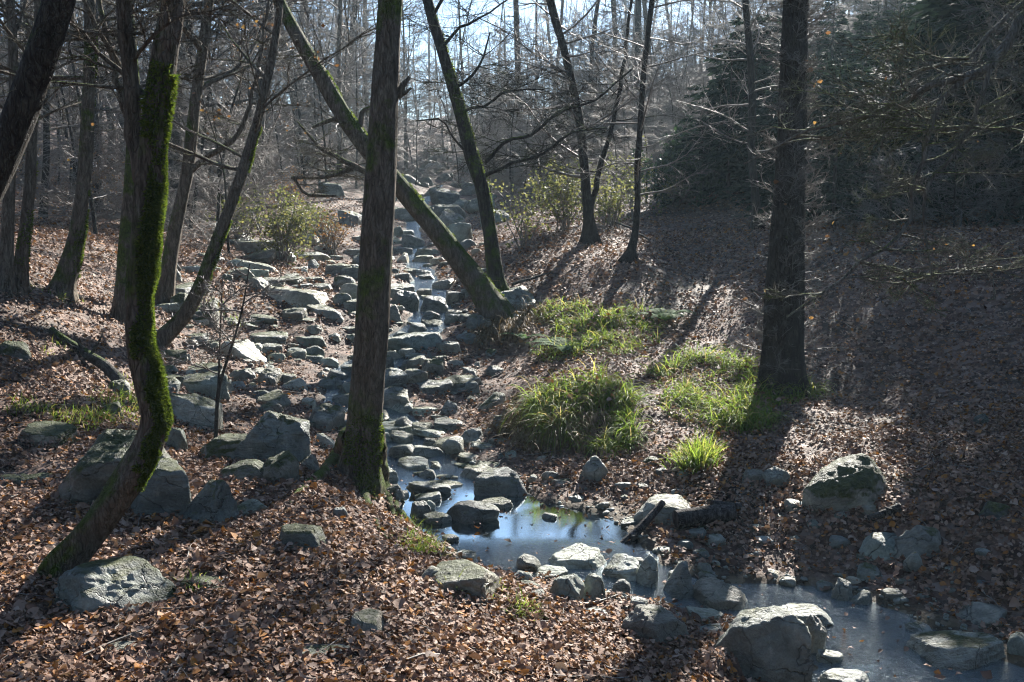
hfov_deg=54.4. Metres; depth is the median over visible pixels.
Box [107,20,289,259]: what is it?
bare sapling
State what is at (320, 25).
bare tree
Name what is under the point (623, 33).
bare sapling
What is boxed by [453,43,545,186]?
bare sapling
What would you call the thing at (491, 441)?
stone
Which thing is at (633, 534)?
branch
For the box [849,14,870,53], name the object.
evergreen tree
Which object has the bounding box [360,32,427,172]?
bare sapling
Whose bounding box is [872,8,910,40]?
evergreen tree
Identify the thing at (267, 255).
stone
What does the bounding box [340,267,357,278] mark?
stone
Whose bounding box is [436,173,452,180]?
boulder
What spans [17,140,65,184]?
bush
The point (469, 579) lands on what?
boulder
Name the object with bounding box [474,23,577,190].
bare sapling
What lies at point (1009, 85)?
evergreen tree
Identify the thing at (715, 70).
evergreen tree
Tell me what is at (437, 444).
stone
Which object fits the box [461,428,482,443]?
flat stone
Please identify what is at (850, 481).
boulder
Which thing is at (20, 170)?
bare tree
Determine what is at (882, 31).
evergreen tree
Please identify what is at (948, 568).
stone
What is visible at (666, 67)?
bare sapling
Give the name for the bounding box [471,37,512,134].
bare sapling
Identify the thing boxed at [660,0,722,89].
bare tree
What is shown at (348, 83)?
bare sapling
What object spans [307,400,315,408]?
stone
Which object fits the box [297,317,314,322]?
stone
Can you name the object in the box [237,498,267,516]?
flat stone
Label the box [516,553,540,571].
rock
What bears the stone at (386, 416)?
on the ground at (814, 577)
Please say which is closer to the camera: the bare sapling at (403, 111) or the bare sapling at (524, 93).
the bare sapling at (403, 111)
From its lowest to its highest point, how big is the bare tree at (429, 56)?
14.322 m
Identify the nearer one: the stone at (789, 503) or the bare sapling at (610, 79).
the stone at (789, 503)
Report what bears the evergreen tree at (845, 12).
on the ground at (814, 577)
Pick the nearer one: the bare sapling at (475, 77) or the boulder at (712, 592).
the boulder at (712, 592)
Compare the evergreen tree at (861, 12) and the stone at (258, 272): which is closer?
the stone at (258, 272)
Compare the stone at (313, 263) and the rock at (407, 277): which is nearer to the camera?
the rock at (407, 277)
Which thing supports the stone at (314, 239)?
on the ground at (814, 577)
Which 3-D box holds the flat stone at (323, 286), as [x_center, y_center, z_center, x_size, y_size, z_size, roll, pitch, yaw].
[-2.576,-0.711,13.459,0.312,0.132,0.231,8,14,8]
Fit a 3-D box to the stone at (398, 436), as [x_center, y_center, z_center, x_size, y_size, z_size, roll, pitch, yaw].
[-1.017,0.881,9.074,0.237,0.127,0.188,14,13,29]
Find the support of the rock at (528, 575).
on the ground at (814, 577)
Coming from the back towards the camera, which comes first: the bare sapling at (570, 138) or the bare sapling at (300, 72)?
the bare sapling at (300, 72)
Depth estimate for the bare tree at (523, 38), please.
67.20 m
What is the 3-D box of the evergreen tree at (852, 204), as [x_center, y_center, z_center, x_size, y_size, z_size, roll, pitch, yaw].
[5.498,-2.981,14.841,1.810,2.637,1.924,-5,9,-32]
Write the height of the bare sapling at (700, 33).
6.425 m
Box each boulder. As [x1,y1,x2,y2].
[18,421,78,446]
[53,556,183,618]
[57,429,170,507]
[131,458,190,518]
[180,371,229,401]
[180,479,238,525]
[197,300,219,328]
[199,433,246,460]
[234,411,310,461]
[279,523,326,551]
[318,181,344,196]
[337,210,361,225]
[349,608,386,636]
[383,386,408,407]
[387,332,442,351]
[392,290,418,310]
[394,208,413,220]
[401,234,424,246]
[403,230,413,234]
[404,174,420,185]
[412,168,428,178]
[419,177,433,185]
[420,160,438,167]
[420,182,428,187]
[420,296,447,312]
[423,148,442,157]
[426,163,444,173]
[429,188,459,204]
[431,559,499,605]
[433,204,465,218]
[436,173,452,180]
[439,209,465,226]
[446,500,499,523]
[447,222,472,243]
[449,180,465,186]
[453,199,466,208]
[458,183,475,194]
[464,200,470,209]
[466,198,494,212]
[474,467,527,496]
[480,209,510,226]
[621,604,688,647]
[634,494,691,524]
[693,577,746,609]
[714,605,813,681]
[802,453,888,511]
[856,532,896,560]
[893,525,941,560]
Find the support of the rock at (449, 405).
on the ground at (814, 577)
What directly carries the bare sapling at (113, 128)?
on the ground at (814, 577)
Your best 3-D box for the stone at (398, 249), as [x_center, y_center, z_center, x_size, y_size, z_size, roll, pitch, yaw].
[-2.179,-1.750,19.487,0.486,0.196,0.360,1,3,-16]
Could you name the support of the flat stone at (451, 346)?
on the ground at (814, 577)
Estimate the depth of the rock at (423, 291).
14.57 m
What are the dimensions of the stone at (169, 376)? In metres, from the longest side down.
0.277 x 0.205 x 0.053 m
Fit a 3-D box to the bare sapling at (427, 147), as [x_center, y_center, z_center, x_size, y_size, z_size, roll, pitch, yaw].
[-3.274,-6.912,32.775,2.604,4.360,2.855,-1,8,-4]
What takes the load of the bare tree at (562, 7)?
on the ground at (814, 577)
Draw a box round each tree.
[0,0,76,202]
[0,0,82,176]
[0,0,103,162]
[0,0,123,192]
[0,0,147,323]
[0,0,156,219]
[0,0,186,296]
[0,0,215,303]
[0,0,237,297]
[0,0,270,584]
[0,1,110,111]
[3,5,297,155]
[25,1,213,183]
[50,0,144,164]
[54,2,102,97]
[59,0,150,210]
[68,0,418,347]
[75,2,210,164]
[81,0,277,200]
[81,0,328,224]
[102,0,339,303]
[141,0,329,210]
[182,0,296,172]
[185,0,355,190]
[188,0,301,163]
[195,5,403,173]
[197,5,331,150]
[245,0,443,179]
[272,0,371,124]
[272,0,436,154]
[272,0,515,323]
[274,0,365,146]
[285,0,440,555]
[297,0,336,63]
[311,0,375,107]
[314,0,428,115]
[318,0,443,117]
[360,0,453,168]
[370,13,425,118]
[401,0,641,290]
[407,19,426,111]
[413,14,441,111]
[414,0,510,109]
[415,3,441,118]
[417,1,454,117]
[438,4,479,102]
[439,0,488,99]
[439,0,504,120]
[452,0,481,104]
[460,0,693,244]
[464,0,531,103]
[478,1,532,104]
[479,5,498,72]
[492,0,562,119]
[506,13,534,90]
[512,0,546,116]
[513,0,521,172]
[520,0,547,118]
[521,0,591,87]
[528,2,564,105]
[531,0,759,263]
[540,1,585,112]
[548,0,563,154]
[558,0,591,96]
[577,0,627,104]
[586,0,599,152]
[598,0,664,78]
[601,1,663,76]
[607,1,671,64]
[611,0,617,130]
[611,0,665,50]
[611,0,665,101]
[615,1,667,112]
[630,0,681,66]
[632,0,641,146]
[641,0,706,80]
[642,0,651,129]
[650,0,716,113]
[653,85,739,199]
[654,0,688,67]
[657,0,855,230]
[659,34,773,206]
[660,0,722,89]
[672,0,729,69]
[676,0,727,55]
[690,1,730,67]
[692,31,770,184]
[694,10,777,185]
[697,3,732,78]
[697,66,778,206]
[698,47,773,190]
[700,65,741,181]
[709,9,781,182]
[711,0,1023,317]
[717,65,778,196]
[728,0,846,399]
[729,69,779,201]
[729,88,808,199]
[734,41,780,166]
[735,83,778,209]
[744,70,843,216]
[753,59,870,220]
[762,0,781,46]
[762,57,846,195]
[766,83,864,220]
[770,58,892,226]
[805,46,935,241]
[805,55,871,207]
[807,0,1023,226]
[808,15,852,59]
[808,38,831,67]
[808,47,830,102]
[808,60,898,207]
[808,62,927,213]
[809,52,849,146]
[810,0,851,55]
[815,52,846,104]
[820,34,850,63]
[821,56,903,192]
[821,57,944,223]
[825,0,861,48]
[831,0,1023,208]
[832,0,1012,180]
[840,16,882,64]
[842,49,927,200]
[844,63,965,208]
[846,0,880,47]
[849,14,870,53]
[850,32,891,62]
[850,41,880,78]
[850,60,972,216]
[851,3,895,57]
[855,21,891,52]
[857,31,889,79]
[862,0,899,32]
[862,48,995,225]
[865,38,902,68]
[865,60,978,215]
[871,19,899,54]
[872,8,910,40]
[877,26,1023,60]
[877,56,999,220]
[881,6,921,29]
[889,0,1021,162]
[890,40,1021,229]
[901,2,916,19]
[909,48,1023,225]
[911,6,1023,185]
[911,69,1019,202]
[922,0,1023,227]
[932,6,1023,186]
[934,26,1023,196]
[968,5,1023,181]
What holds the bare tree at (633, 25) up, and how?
on the ground at (814, 577)
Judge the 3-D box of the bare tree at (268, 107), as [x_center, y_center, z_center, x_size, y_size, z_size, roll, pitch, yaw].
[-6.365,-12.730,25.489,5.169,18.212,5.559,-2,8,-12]
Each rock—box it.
[0,341,31,362]
[99,401,121,416]
[109,379,130,397]
[160,349,187,363]
[165,427,187,454]
[167,377,180,392]
[170,293,186,311]
[179,576,224,591]
[220,459,263,483]
[229,368,255,382]
[231,381,245,388]
[248,314,277,323]
[256,367,282,384]
[261,343,282,353]
[263,450,300,486]
[267,353,285,362]
[281,307,307,319]
[282,373,296,383]
[282,378,307,390]
[299,454,319,471]
[306,346,324,357]
[309,403,344,431]
[315,433,334,448]
[318,376,341,388]
[320,357,338,366]
[327,370,347,378]
[333,275,355,287]
[333,293,351,304]
[333,507,347,520]
[338,381,349,393]
[339,283,356,298]
[343,299,355,310]
[346,334,353,341]
[384,367,407,388]
[385,355,394,368]
[386,484,404,499]
[388,444,415,458]
[389,304,401,321]
[389,469,398,481]
[394,226,403,236]
[395,273,414,282]
[395,416,412,428]
[397,253,408,262]
[399,347,414,356]
[404,368,427,382]
[408,322,426,331]
[410,500,430,517]
[411,269,431,276]
[416,288,431,295]
[421,311,440,319]
[421,358,444,377]
[421,565,439,582]
[423,438,435,445]
[423,511,451,523]
[426,500,435,510]
[432,278,453,288]
[440,400,457,414]
[441,436,463,454]
[444,314,459,323]
[445,291,464,304]
[461,239,475,250]
[463,367,477,375]
[465,380,479,393]
[486,365,503,375]
[514,570,532,580]
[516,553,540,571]
[520,580,539,589]
[528,474,537,482]
[531,589,544,594]
[542,471,559,481]
[542,512,556,519]
[550,573,584,604]
[551,478,570,487]
[579,455,607,482]
[583,573,605,600]
[612,579,630,591]
[630,596,647,609]
[633,308,695,320]
[636,553,657,587]
[641,456,658,465]
[663,561,693,598]
[697,563,712,571]
[742,469,762,484]
[762,466,789,488]
[805,614,826,653]
[831,577,852,600]
[850,590,871,604]
[856,562,881,581]
[880,588,903,599]
[902,552,922,571]
[973,414,989,424]
[978,501,1009,520]
[1006,631,1023,655]
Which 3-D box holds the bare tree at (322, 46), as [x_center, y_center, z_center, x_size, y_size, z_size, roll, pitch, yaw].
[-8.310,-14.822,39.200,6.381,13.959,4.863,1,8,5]
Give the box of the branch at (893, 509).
[867,503,902,521]
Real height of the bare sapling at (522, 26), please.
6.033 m
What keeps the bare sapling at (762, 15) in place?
on the ground at (814, 577)
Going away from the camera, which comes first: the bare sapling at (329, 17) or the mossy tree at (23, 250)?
the mossy tree at (23, 250)
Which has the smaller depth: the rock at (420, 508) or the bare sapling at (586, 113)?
the rock at (420, 508)
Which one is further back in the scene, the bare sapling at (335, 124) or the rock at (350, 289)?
the bare sapling at (335, 124)
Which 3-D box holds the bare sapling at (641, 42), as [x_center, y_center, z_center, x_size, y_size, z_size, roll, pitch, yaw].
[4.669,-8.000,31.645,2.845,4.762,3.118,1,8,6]
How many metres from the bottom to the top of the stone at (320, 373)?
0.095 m
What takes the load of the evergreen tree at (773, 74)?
on the ground at (814, 577)
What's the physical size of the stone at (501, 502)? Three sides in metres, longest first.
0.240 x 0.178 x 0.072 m
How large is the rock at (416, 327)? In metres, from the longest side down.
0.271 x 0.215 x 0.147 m
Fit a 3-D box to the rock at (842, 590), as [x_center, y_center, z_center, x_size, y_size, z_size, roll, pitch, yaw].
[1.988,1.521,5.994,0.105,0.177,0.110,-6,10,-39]
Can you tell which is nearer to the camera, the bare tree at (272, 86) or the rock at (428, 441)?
the rock at (428, 441)
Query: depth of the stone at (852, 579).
6.14 m
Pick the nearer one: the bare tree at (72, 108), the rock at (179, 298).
the rock at (179, 298)
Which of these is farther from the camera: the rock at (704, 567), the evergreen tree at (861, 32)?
the evergreen tree at (861, 32)
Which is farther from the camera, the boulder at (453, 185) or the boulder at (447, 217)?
the boulder at (453, 185)
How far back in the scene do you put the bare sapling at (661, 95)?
37.05 m
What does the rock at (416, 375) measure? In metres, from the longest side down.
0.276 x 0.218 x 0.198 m
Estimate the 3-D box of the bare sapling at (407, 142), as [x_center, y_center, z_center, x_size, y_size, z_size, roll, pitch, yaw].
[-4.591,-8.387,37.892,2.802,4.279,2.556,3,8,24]
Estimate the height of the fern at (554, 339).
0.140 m
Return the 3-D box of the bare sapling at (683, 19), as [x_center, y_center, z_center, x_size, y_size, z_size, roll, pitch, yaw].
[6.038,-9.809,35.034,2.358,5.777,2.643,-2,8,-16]
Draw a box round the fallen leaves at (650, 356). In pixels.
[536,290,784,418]
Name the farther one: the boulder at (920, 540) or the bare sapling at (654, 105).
the bare sapling at (654, 105)
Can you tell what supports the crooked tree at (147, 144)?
on the ground at (814, 577)
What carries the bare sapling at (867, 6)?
on the ground at (814, 577)
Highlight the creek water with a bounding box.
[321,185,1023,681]
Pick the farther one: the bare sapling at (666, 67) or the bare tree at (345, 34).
the bare tree at (345, 34)
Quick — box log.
[672,503,736,529]
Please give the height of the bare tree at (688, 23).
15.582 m
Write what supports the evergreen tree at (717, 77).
on the ground at (814, 577)
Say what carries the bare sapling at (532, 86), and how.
on the ground at (814, 577)
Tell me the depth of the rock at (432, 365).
10.77 m
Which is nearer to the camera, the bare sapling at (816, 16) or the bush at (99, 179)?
the bush at (99, 179)
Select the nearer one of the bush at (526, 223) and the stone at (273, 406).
the stone at (273, 406)
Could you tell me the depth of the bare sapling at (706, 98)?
22.69 m
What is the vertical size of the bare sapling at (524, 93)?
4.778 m
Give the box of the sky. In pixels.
[0,0,915,119]
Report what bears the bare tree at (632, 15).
on the ground at (814, 577)
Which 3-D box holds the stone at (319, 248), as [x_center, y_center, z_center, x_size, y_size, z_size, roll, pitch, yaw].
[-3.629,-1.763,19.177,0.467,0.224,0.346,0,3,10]
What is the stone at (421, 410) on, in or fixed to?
on the ground at (814, 577)
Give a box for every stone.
[0,472,51,484]
[104,641,136,652]
[154,303,179,311]
[164,365,178,373]
[166,373,180,378]
[169,393,223,432]
[175,286,190,294]
[176,269,183,282]
[180,282,210,292]
[181,266,199,272]
[181,370,196,374]
[183,340,198,346]
[187,333,208,343]
[188,362,222,372]
[192,310,202,319]
[193,318,208,325]
[198,253,224,259]
[204,340,218,348]
[220,339,267,364]
[221,274,232,282]
[224,317,237,325]
[226,267,254,279]
[227,379,234,392]
[229,237,253,245]
[230,258,275,272]
[234,240,288,252]
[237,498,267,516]
[242,249,275,262]
[242,359,251,362]
[243,322,259,329]
[249,277,271,291]
[250,269,268,277]
[250,331,287,344]
[252,367,264,374]
[252,390,268,398]
[254,343,262,352]
[257,392,290,406]
[258,402,284,413]
[263,277,285,286]
[266,286,328,307]
[276,250,296,261]
[278,276,304,283]
[284,273,298,275]
[286,347,306,359]
[287,344,300,347]
[290,266,307,271]
[291,283,313,288]
[294,335,326,347]
[295,252,329,260]
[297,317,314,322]
[300,234,320,244]
[301,397,316,405]
[302,644,349,659]
[305,277,325,282]
[305,304,343,322]
[306,325,322,333]
[306,353,323,362]
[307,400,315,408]
[308,259,318,267]
[309,228,327,241]
[314,244,332,252]
[314,283,331,291]
[317,371,326,377]
[324,263,351,275]
[328,333,340,341]
[329,255,343,259]
[332,393,348,404]
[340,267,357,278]
[341,364,351,375]
[342,326,354,330]
[343,249,359,255]
[348,310,355,315]
[352,255,358,264]
[382,409,389,420]
[382,421,412,434]
[385,432,390,441]
[387,350,402,358]
[389,430,413,443]
[390,288,403,297]
[390,402,412,412]
[391,283,414,291]
[392,268,399,272]
[393,235,401,243]
[393,246,412,253]
[393,331,405,336]
[397,305,404,310]
[397,456,428,469]
[400,355,425,369]
[403,490,408,497]
[405,353,426,359]
[408,481,450,494]
[411,428,446,437]
[412,255,433,261]
[412,406,437,416]
[412,422,432,428]
[414,445,442,457]
[415,249,438,255]
[415,492,441,502]
[417,379,452,395]
[418,469,435,478]
[419,274,433,278]
[421,319,442,326]
[428,480,462,487]
[429,257,443,264]
[430,415,445,418]
[430,463,439,468]
[431,355,447,359]
[431,441,441,447]
[434,417,462,430]
[435,341,460,353]
[436,474,453,478]
[437,436,460,442]
[438,261,448,266]
[442,534,458,542]
[444,375,482,388]
[445,309,461,314]
[447,360,464,366]
[451,387,464,392]
[454,463,471,468]
[455,550,475,561]
[456,333,476,343]
[458,452,477,461]
[459,313,477,321]
[460,465,491,479]
[461,289,469,297]
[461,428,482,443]
[466,315,485,329]
[466,395,475,402]
[470,441,492,449]
[471,248,481,256]
[472,361,479,368]
[476,461,499,467]
[478,392,506,412]
[482,497,512,508]
[485,348,496,356]
[488,438,506,444]
[493,419,508,428]
[500,285,535,309]
[505,450,516,458]
[534,565,568,579]
[536,455,547,460]
[548,543,606,568]
[570,495,583,501]
[585,608,609,618]
[597,502,609,508]
[602,553,639,580]
[612,482,630,491]
[620,494,630,499]
[621,518,637,525]
[634,557,643,562]
[635,483,648,488]
[652,546,670,553]
[654,467,666,473]
[677,470,687,476]
[677,539,693,549]
[685,528,706,538]
[686,606,723,623]
[692,548,709,559]
[697,623,721,637]
[698,570,715,577]
[705,534,725,547]
[711,560,719,565]
[748,524,763,531]
[755,536,773,544]
[763,569,778,577]
[779,576,795,586]
[782,603,833,626]
[784,499,803,510]
[789,535,799,542]
[807,519,819,527]
[816,580,833,590]
[816,649,842,663]
[817,668,868,681]
[829,535,849,548]
[833,573,842,576]
[834,511,846,517]
[846,576,861,583]
[861,504,880,513]
[893,596,906,603]
[895,578,905,584]
[905,621,932,632]
[906,630,1005,670]
[945,566,955,572]
[956,601,1006,625]
[975,548,989,555]
[977,580,989,584]
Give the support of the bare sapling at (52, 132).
on the ground at (814, 577)
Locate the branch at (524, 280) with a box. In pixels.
[511,271,551,285]
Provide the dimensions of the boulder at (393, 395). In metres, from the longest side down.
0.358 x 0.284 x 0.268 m
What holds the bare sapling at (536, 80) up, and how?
on the ground at (814, 577)
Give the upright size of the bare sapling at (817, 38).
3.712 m
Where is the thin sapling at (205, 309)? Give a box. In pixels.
[161,259,293,438]
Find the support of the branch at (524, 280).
on the ground at (814, 577)
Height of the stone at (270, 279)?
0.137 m
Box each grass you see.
[2,279,240,594]
[378,509,552,621]
[457,280,550,440]
[527,295,668,361]
[636,334,835,436]
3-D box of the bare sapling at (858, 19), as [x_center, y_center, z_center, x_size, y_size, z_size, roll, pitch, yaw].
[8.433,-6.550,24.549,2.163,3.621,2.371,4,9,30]
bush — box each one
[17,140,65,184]
[65,140,124,216]
[204,182,269,237]
[237,184,331,265]
[265,164,307,205]
[279,197,342,240]
[309,206,356,254]
[487,175,565,250]
[524,153,605,230]
[569,165,645,227]
[602,135,676,220]
[629,124,725,208]
[672,114,718,144]
[679,132,739,193]
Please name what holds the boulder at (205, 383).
on the ground at (814, 577)
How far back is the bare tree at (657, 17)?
107.08 m
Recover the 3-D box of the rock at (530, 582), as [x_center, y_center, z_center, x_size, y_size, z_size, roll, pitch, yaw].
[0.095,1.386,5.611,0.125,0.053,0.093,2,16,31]
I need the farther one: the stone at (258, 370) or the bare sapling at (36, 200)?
the bare sapling at (36, 200)
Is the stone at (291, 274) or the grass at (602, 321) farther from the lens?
the stone at (291, 274)
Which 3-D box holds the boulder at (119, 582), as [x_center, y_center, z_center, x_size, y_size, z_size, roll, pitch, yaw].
[-1.808,1.153,4.532,0.537,0.254,0.378,2,8,15]
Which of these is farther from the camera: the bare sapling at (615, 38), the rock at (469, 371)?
the bare sapling at (615, 38)
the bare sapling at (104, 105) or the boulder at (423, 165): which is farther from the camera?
the boulder at (423, 165)
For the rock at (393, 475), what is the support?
in the creek water
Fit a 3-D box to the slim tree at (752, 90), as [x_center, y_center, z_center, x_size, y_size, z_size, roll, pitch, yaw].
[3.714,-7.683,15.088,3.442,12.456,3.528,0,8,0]
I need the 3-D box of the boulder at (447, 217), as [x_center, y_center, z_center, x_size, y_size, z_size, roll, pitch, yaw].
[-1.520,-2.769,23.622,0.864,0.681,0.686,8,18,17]
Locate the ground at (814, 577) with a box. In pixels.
[0,23,1023,681]
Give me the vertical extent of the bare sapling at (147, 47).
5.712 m
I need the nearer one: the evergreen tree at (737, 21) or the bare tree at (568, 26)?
the evergreen tree at (737, 21)
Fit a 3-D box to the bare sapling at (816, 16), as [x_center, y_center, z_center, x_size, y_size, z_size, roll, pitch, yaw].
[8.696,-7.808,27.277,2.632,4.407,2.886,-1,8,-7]
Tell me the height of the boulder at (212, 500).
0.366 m
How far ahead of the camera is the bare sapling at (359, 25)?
33.88 m
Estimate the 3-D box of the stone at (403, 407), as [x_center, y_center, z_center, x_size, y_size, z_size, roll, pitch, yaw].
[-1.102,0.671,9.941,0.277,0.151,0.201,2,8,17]
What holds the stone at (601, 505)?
on the ground at (814, 577)
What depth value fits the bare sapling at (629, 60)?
35.51 m
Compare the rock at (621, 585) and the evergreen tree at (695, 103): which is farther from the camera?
the evergreen tree at (695, 103)
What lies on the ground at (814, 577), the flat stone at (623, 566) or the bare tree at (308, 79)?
the bare tree at (308, 79)
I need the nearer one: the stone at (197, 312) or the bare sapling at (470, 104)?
the stone at (197, 312)
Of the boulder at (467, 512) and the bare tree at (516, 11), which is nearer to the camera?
the boulder at (467, 512)
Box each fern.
[502,331,549,338]
[526,337,607,350]
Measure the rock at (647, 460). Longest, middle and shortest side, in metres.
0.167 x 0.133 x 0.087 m
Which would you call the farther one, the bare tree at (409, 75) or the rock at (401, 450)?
the bare tree at (409, 75)
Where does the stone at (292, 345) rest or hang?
on the ground at (814, 577)
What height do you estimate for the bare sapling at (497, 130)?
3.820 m
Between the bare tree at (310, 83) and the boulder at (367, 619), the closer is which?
the boulder at (367, 619)
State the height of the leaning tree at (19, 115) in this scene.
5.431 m
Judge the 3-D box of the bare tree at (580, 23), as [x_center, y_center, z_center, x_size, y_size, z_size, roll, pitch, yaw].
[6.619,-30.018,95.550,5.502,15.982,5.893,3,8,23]
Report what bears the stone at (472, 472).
on the ground at (814, 577)
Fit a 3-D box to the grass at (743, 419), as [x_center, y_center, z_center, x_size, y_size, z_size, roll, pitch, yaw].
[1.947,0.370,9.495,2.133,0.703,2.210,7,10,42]
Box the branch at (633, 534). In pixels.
[620,500,665,542]
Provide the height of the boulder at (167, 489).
0.479 m
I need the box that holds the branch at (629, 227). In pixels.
[615,221,676,250]
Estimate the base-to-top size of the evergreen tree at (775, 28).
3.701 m
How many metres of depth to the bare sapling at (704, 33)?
29.97 m
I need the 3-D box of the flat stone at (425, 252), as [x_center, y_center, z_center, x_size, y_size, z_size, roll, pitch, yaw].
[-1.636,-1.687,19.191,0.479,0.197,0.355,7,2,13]
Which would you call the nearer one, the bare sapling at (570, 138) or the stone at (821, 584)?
the stone at (821, 584)
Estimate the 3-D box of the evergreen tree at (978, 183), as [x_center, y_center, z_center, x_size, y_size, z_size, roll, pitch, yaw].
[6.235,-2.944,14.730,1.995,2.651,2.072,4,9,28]
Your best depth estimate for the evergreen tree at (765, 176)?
18.04 m
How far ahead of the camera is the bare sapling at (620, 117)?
20.68 m
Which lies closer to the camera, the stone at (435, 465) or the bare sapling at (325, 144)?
the stone at (435, 465)
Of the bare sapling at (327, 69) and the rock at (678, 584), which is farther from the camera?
the bare sapling at (327, 69)
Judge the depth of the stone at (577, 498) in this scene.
7.44 m
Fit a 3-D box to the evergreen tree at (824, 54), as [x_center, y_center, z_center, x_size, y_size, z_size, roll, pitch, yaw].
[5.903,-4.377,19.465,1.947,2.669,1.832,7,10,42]
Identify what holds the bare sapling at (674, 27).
on the ground at (814, 577)
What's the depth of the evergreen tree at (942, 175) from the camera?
12.98 m
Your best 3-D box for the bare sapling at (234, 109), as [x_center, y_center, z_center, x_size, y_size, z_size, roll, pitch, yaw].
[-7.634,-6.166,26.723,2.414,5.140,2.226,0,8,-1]
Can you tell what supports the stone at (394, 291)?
on the ground at (814, 577)
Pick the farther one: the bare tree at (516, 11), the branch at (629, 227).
the bare tree at (516, 11)
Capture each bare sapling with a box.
[0,0,50,172]
[0,0,124,227]
[0,0,147,233]
[0,0,168,222]
[0,16,57,162]
[0,42,55,157]
[1,38,73,215]
[1,152,44,201]
[5,15,104,165]
[7,64,78,162]
[17,52,82,183]
[23,1,123,200]
[64,55,144,199]
[65,0,205,226]
[69,8,124,159]
[75,11,139,161]
[88,22,212,226]
[96,3,198,193]
[97,0,265,224]
[99,0,214,200]
[99,3,153,164]
[104,0,267,231]
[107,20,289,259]
[141,0,282,231]
[148,21,250,185]
[165,0,318,250]
[181,20,215,163]
[181,55,226,180]
[183,3,318,234]
[190,68,279,228]
[191,1,306,198]
[192,4,290,202]
[210,35,271,181]
[214,2,300,168]
[222,67,307,180]
[232,0,341,199]
[267,0,354,169]
[268,7,331,174]
[269,4,330,185]
[273,4,326,164]
[274,5,321,135]
[276,0,365,194]
[278,2,360,185]
[281,10,336,121]
[295,4,329,148]
[300,0,372,162]
[304,57,360,169]
[310,4,351,142]
[311,0,397,168]
[316,22,372,162]
[318,0,359,141]
[318,22,366,159]
[330,0,373,188]
[336,54,372,156]
[344,0,406,167]
[344,37,424,173]
[350,20,373,128]
[351,2,376,124]
[354,50,407,173]
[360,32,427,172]
[365,82,422,169]
[366,0,438,179]
[367,39,412,125]
[397,63,448,184]
[398,0,424,171]
[398,17,428,146]
[398,61,449,148]
[398,83,442,165]
[408,33,461,162]
[410,0,457,148]
[414,54,472,184]
[421,68,469,174]
[425,44,462,154]
[428,34,460,151]
[440,56,488,179]
[444,61,519,187]
[444,70,496,144]
[448,27,494,154]
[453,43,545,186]
[457,52,481,146]
[458,53,535,189]
[458,55,486,156]
[459,23,505,141]
[461,31,485,130]
[461,77,515,178]
[465,60,490,162]
[466,69,541,186]
[468,55,509,131]
[469,84,519,181]
[470,16,550,170]
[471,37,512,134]
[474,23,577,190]
[474,49,493,138]
[475,82,522,187]
[475,90,529,191]
[477,33,554,191]
[482,77,523,170]
[490,65,547,181]
[496,8,514,117]
[502,58,542,157]
[502,83,548,178]
[504,34,594,185]
[507,1,587,180]
[507,73,578,200]
[510,40,553,157]
[514,5,550,141]
[523,81,574,166]
[524,0,611,168]
[524,3,585,172]
[535,18,596,168]
[539,83,597,181]
[545,42,642,209]
[548,44,587,159]
[549,48,657,213]
[549,51,598,154]
[554,61,619,172]
[560,0,634,162]
[560,69,613,160]
[567,0,635,168]
[568,43,619,142]
[569,0,633,155]
[569,6,629,152]
[569,10,607,104]
[583,56,647,159]
[586,35,653,163]
[589,18,651,156]
[589,33,688,207]
[595,24,632,133]
[599,0,646,119]
[603,6,662,145]
[611,36,673,153]
[615,30,642,124]
[618,13,697,152]
[618,14,690,151]
[621,0,685,125]
[622,10,707,148]
[643,30,700,153]
[644,23,715,134]
[644,49,699,148]
[645,42,678,134]
[646,0,676,119]
[647,23,701,133]
[649,0,701,120]
[653,10,707,132]
[661,0,711,124]
[662,0,725,121]
[664,32,700,121]
[669,0,778,142]
[679,0,743,131]
[682,7,733,108]
[688,0,716,100]
[690,28,744,142]
[692,7,737,115]
[697,0,741,73]
[698,0,734,94]
[698,0,735,78]
[712,0,758,115]
[722,0,782,43]
[726,0,779,95]
[751,0,781,53]
[751,0,782,43]
[761,2,781,61]
[808,0,835,53]
[808,2,847,42]
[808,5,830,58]
[811,0,858,51]
[813,0,867,104]
[827,0,899,54]
[833,0,889,34]
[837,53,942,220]
[840,0,883,53]
[840,2,894,48]
[852,0,901,33]
[860,0,917,20]
[874,0,909,19]
[875,2,915,17]
[882,0,915,27]
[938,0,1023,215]
[948,5,1023,219]
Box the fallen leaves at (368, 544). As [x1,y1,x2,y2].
[0,170,1023,681]
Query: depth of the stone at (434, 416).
9.68 m
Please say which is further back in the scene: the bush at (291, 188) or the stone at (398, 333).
the bush at (291, 188)
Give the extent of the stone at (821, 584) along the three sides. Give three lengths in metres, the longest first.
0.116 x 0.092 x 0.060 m
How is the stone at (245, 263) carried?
on the ground at (814, 577)
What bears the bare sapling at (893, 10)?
on the ground at (814, 577)
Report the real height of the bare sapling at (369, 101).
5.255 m
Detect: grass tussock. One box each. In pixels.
[493,355,658,459]
[657,425,741,474]
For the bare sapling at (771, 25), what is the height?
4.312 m
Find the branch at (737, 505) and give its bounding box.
[710,500,741,508]
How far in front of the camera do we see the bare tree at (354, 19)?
37.00 m
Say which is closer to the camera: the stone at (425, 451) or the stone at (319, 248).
the stone at (425, 451)
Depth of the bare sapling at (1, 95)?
23.76 m
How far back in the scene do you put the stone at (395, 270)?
16.19 m
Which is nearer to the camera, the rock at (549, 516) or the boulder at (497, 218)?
the rock at (549, 516)
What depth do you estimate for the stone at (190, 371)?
9.50 m

